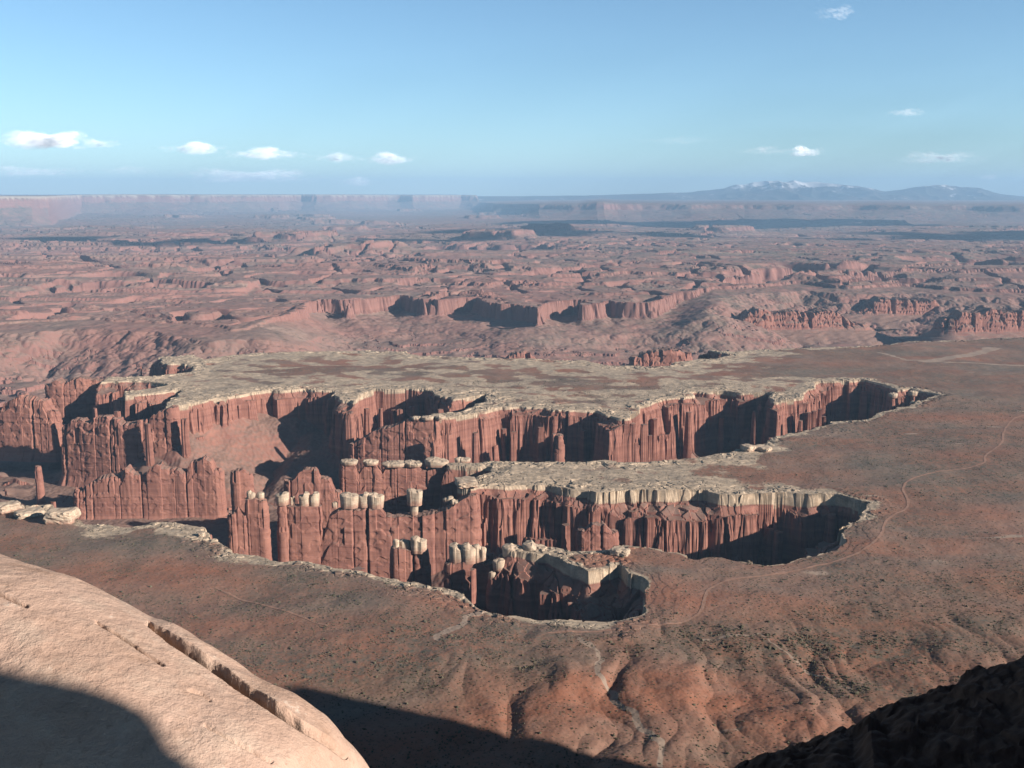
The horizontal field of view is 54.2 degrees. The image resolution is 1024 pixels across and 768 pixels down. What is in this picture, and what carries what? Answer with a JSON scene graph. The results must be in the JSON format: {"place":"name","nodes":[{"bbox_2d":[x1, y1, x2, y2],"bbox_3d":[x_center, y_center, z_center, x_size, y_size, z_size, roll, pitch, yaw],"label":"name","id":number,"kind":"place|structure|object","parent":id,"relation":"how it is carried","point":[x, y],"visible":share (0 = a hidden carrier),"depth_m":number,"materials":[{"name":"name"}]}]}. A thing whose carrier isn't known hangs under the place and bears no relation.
{"place":"outdoors","nodes":[
{"label":"outdoors","id":0,"kind":"place"},
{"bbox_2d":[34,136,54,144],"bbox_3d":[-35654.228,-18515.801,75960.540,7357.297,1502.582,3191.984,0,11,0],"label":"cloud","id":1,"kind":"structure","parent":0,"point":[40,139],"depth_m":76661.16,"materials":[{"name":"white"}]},
{"bbox_2d":[214,587,329,626],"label":"dirt track","id":2,"kind":"structure","parent":0,"point":[229,593],"depth_m":913.11,"materials":[{"name":"brown soil"}]},
{"bbox_2d":[0,194,1023,767],"bbox_3d":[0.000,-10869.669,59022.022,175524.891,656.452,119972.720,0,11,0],"label":"terrain","id":3,"kind":"structure","parent":0,"point":[148,304],"depth_m":1791.43,"materials":[{"name":"brown stone"}]},
{"bbox_2d":[0,500,22,513],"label":"boulder","id":4,"kind":"object","parent":3,"relation":"on","point":[9,506],"visible":1,"depth_m":1186.79,"materials":[{"name":"beige stone"}]},
{"bbox_2d":[14,507,44,519],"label":"boulder","id":5,"kind":"object","parent":3,"relation":"on","point":[27,513],"visible":1,"depth_m":1166.77,"materials":[{"name":"beige stone"}]},
{"bbox_2d":[0,393,63,461],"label":"rock wall","id":6,"kind":"structure","parent":3,"relation":"on","point":[31,426],"depth_m":1901.81,"materials":[{"name":"red stone"}]},
{"bbox_2d":[34,465,46,504],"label":"rock spire","id":7,"kind":"object","parent":3,"relation":"on","point":[40,493],"visible":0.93,"depth_m":1685.90,"materials":[{"name":"red stone"}]},
{"bbox_2d":[43,507,80,524],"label":"boulder","id":8,"kind":"object","parent":3,"relation":"on","point":[69,515],"visible":1,"depth_m":1135.96,"materials":[{"name":"beige stone"}]},
{"bbox_2d":[44,375,106,424],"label":"rock wall","id":9,"kind":"structure","parent":3,"relation":"on","point":[71,397],"depth_m":2014.46,"materials":[{"name":"red stone"}]},
{"bbox_2d":[57,405,181,487],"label":"rock wall","id":10,"kind":"structure","parent":3,"relation":"on","point":[95,448],"depth_m":1778.30,"materials":[{"name":"red stone"}]},
{"bbox_2d":[73,454,227,519],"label":"rock wall","id":11,"kind":"structure","parent":3,"relation":"on","point":[161,490],"depth_m":1622.72,"materials":[{"name":"red stone"}]},
{"bbox_2d":[198,532,205,536],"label":"boulder","id":12,"kind":"object","parent":3,"relation":"on","point":[201,534],"visible":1,"depth_m":1095.13,"materials":[{"name":"beige stone"}]},
{"bbox_2d":[227,506,248,554],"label":"rock pillar","id":13,"kind":"object","parent":3,"relation":"on","point":[237,541],"visible":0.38,"depth_m":1236.26,"materials":[{"name":"red stone"}]},
{"bbox_2d":[230,467,254,511],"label":"rock pillar","id":14,"kind":"object","parent":3,"relation":"on","point":[241,481],"visible":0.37,"depth_m":1375.08,"materials":[{"name":"red stone"}]},
{"bbox_2d":[244,490,271,559],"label":"capped rock pillar","id":15,"kind":"structure","parent":3,"relation":"on","point":[256,513],"depth_m":1237.46,"materials":[{"name":"red stone"}]},
{"bbox_2d":[275,491,288,561],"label":"capped rock pillar","id":16,"kind":"structure","parent":3,"relation":"on","point":[282,500],"depth_m":1246.84,"materials":[{"name":"red stone"}]},
{"bbox_2d":[287,491,323,564],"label":"capped rock pillar","id":17,"kind":"structure","parent":3,"relation":"on","point":[305,522],"depth_m":1249.61,"materials":[{"name":"red stone"}]},
{"bbox_2d":[283,467,341,531],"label":"rock wall","id":18,"kind":"structure","parent":3,"relation":"on","point":[310,480],"depth_m":1361.87,"materials":[{"name":"red stone"}]},
{"bbox_2d":[348,415,445,470],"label":"rock wall","id":19,"kind":"structure","parent":3,"relation":"on","point":[411,438],"depth_m":1679.72,"materials":[{"name":"red stone"}]},
{"bbox_2d":[320,488,481,577],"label":"capped rock wall","id":20,"kind":"structure","parent":3,"relation":"on","point":[364,530],"depth_m":1259.87,"materials":[{"name":"red stone"}]},
{"bbox_2d":[338,456,470,513],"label":"capped rock wall","id":21,"kind":"structure","parent":3,"relation":"on","point":[393,481],"depth_m":1395.94,"materials":[{"name":"red stone"}]},
{"bbox_2d":[389,535,431,585],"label":"capped rock tower","id":22,"kind":"structure","parent":3,"relation":"on","point":[410,560],"depth_m":1085.61,"materials":[{"name":"red stone"}]},
{"bbox_2d":[454,476,477,488],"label":"boulder","id":23,"kind":"object","parent":3,"relation":"on","point":[464,482],"visible":1,"depth_m":1278.94,"materials":[{"name":"beige stone"}]},
{"bbox_2d":[443,542,493,610],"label":"capped rock tower","id":24,"kind":"structure","parent":3,"relation":"on","point":[462,560],"depth_m":1066.05,"materials":[{"name":"red stone"}]},
{"bbox_2d":[485,558,506,613],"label":"capped rock tower","id":25,"kind":"structure","parent":3,"relation":"on","point":[493,587],"depth_m":1053.04,"materials":[{"name":"red stone"}]},
{"bbox_2d":[0,378,1023,767],"bbox_3d":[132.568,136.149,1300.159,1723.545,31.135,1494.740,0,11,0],"label":"desert scrub","id":26,"kind":"object","parent":3,"relation":"on","point":[852,684],"visible":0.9,"depth_m":861.22,"materials":[{"name":"green plant"}]},
{"bbox_2d":[498,351,536,358],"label":"red butte","id":27,"kind":"object","parent":3,"relation":"on","point":[519,354],"visible":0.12,"depth_m":3022.21,"materials":[{"name":"stone"}]},
{"bbox_2d":[496,540,552,559],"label":"rocks","id":28,"kind":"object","parent":3,"relation":"on","point":[529,545],"depth_m":1058.95,"materials":[{"name":"beige stone"}]},
{"bbox_2d":[551,433,564,461],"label":"rock pillar","id":29,"kind":"object","parent":3,"relation":"on","point":[558,450],"visible":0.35,"depth_m":1661.59,"materials":[{"name":"red stone"}]},
{"bbox_2d":[576,521,618,550],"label":"rock pillar","id":30,"kind":"object","parent":3,"relation":"on","point":[595,536],"visible":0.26,"depth_m":1196.42,"materials":[{"name":"red stone"}]},
{"bbox_2d":[610,546,629,556],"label":"boulder","id":31,"kind":"object","parent":3,"relation":"on","point":[617,551],"visible":1,"depth_m":1038.09,"materials":[{"name":"beige stone"}]},
{"bbox_2d":[628,347,692,366],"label":"red butte","id":32,"kind":"object","parent":3,"relation":"on","point":[664,356],"visible":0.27,"depth_m":2737.13,"materials":[{"name":"stone"}]},
{"bbox_2d":[740,444,755,451],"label":"boulder","id":33,"kind":"object","parent":3,"relation":"on","point":[747,448],"visible":1,"depth_m":1460.77,"materials":[{"name":"beige stone"}]},
{"bbox_2d":[755,444,772,451],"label":"boulder","id":34,"kind":"object","parent":3,"relation":"on","point":[762,448],"visible":0.96,"depth_m":1459.61,"materials":[{"name":"beige stone"}]},
{"bbox_2d":[736,306,900,345],"bbox_3d":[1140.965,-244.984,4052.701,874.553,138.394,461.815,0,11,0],"label":"red butte","id":35,"kind":"object","parent":3,"relation":"on","point":[822,326],"visible":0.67,"depth_m":3979.39,"materials":[{"name":"stone"}]},
{"bbox_2d":[841,296,939,328],"bbox_3d":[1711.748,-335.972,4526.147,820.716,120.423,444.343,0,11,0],"label":"red butte","id":36,"kind":"object","parent":3,"relation":"on","point":[882,312],"visible":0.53,"depth_m":4459.03,"materials":[{"name":"stone"}]},
{"bbox_2d":[888,392,897,409],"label":"hoodoo","id":37,"kind":"object","parent":3,"relation":"on","point":[892,395],"visible":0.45,"depth_m":1874.08,"materials":[{"name":"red stone"}]},
{"bbox_2d":[908,390,917,401],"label":"hoodoo","id":38,"kind":"object","parent":3,"relation":"on","point":[912,394],"visible":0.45,"depth_m":1869.82,"materials":[{"name":"beige stone"}]},
{"bbox_2d":[905,305,1023,341],"bbox_3d":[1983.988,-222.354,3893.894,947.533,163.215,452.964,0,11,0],"label":"red butte","id":39,"kind":"object","parent":3,"relation":"on","point":[981,322],"visible":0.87,"depth_m":3827.23,"materials":[{"name":"stone"}]},
{"bbox_2d":[0,0,1023,195],"label":"sky","id":40,"kind":"structure","parent":0,"point":[445,97],"materials":[{"name":"blue"}]},
{"bbox_2d":[477,180,1023,201],"bbox_3d":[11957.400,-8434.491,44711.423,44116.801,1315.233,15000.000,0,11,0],"label":"mountains","id":41,"kind":"structure","parent":0,"point":[779,190],"depth_m":43092.15,"materials":[{"name":"blue stone"}]},
{"bbox_2d":[547,415,1023,632],"bbox_3d":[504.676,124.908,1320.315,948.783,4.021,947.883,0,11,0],"label":"dirt road","id":42,"kind":"structure","parent":0,"point":[858,552],"depth_m":1006.80,"materials":[{"name":"brown soil"}]},
{"bbox_2d":[734,655,1023,767],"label":"talus slope","id":43,"kind":"structure","parent":0,"point":[973,717],"depth_m":81.27,"materials":[{"name":"brown stone"}]},
{"bbox_3d":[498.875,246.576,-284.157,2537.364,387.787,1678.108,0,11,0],"label":"mesa cliff","id":44,"kind":"structure","parent":0,"visible":0},
{"bbox_2d":[0,554,368,767],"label":"slickrock boulder","id":45,"kind":"object","parent":44,"relation":"on","point":[91,676],"visible":1,"depth_m":3.79,"materials":[{"name":"beige stone"}]}
]}

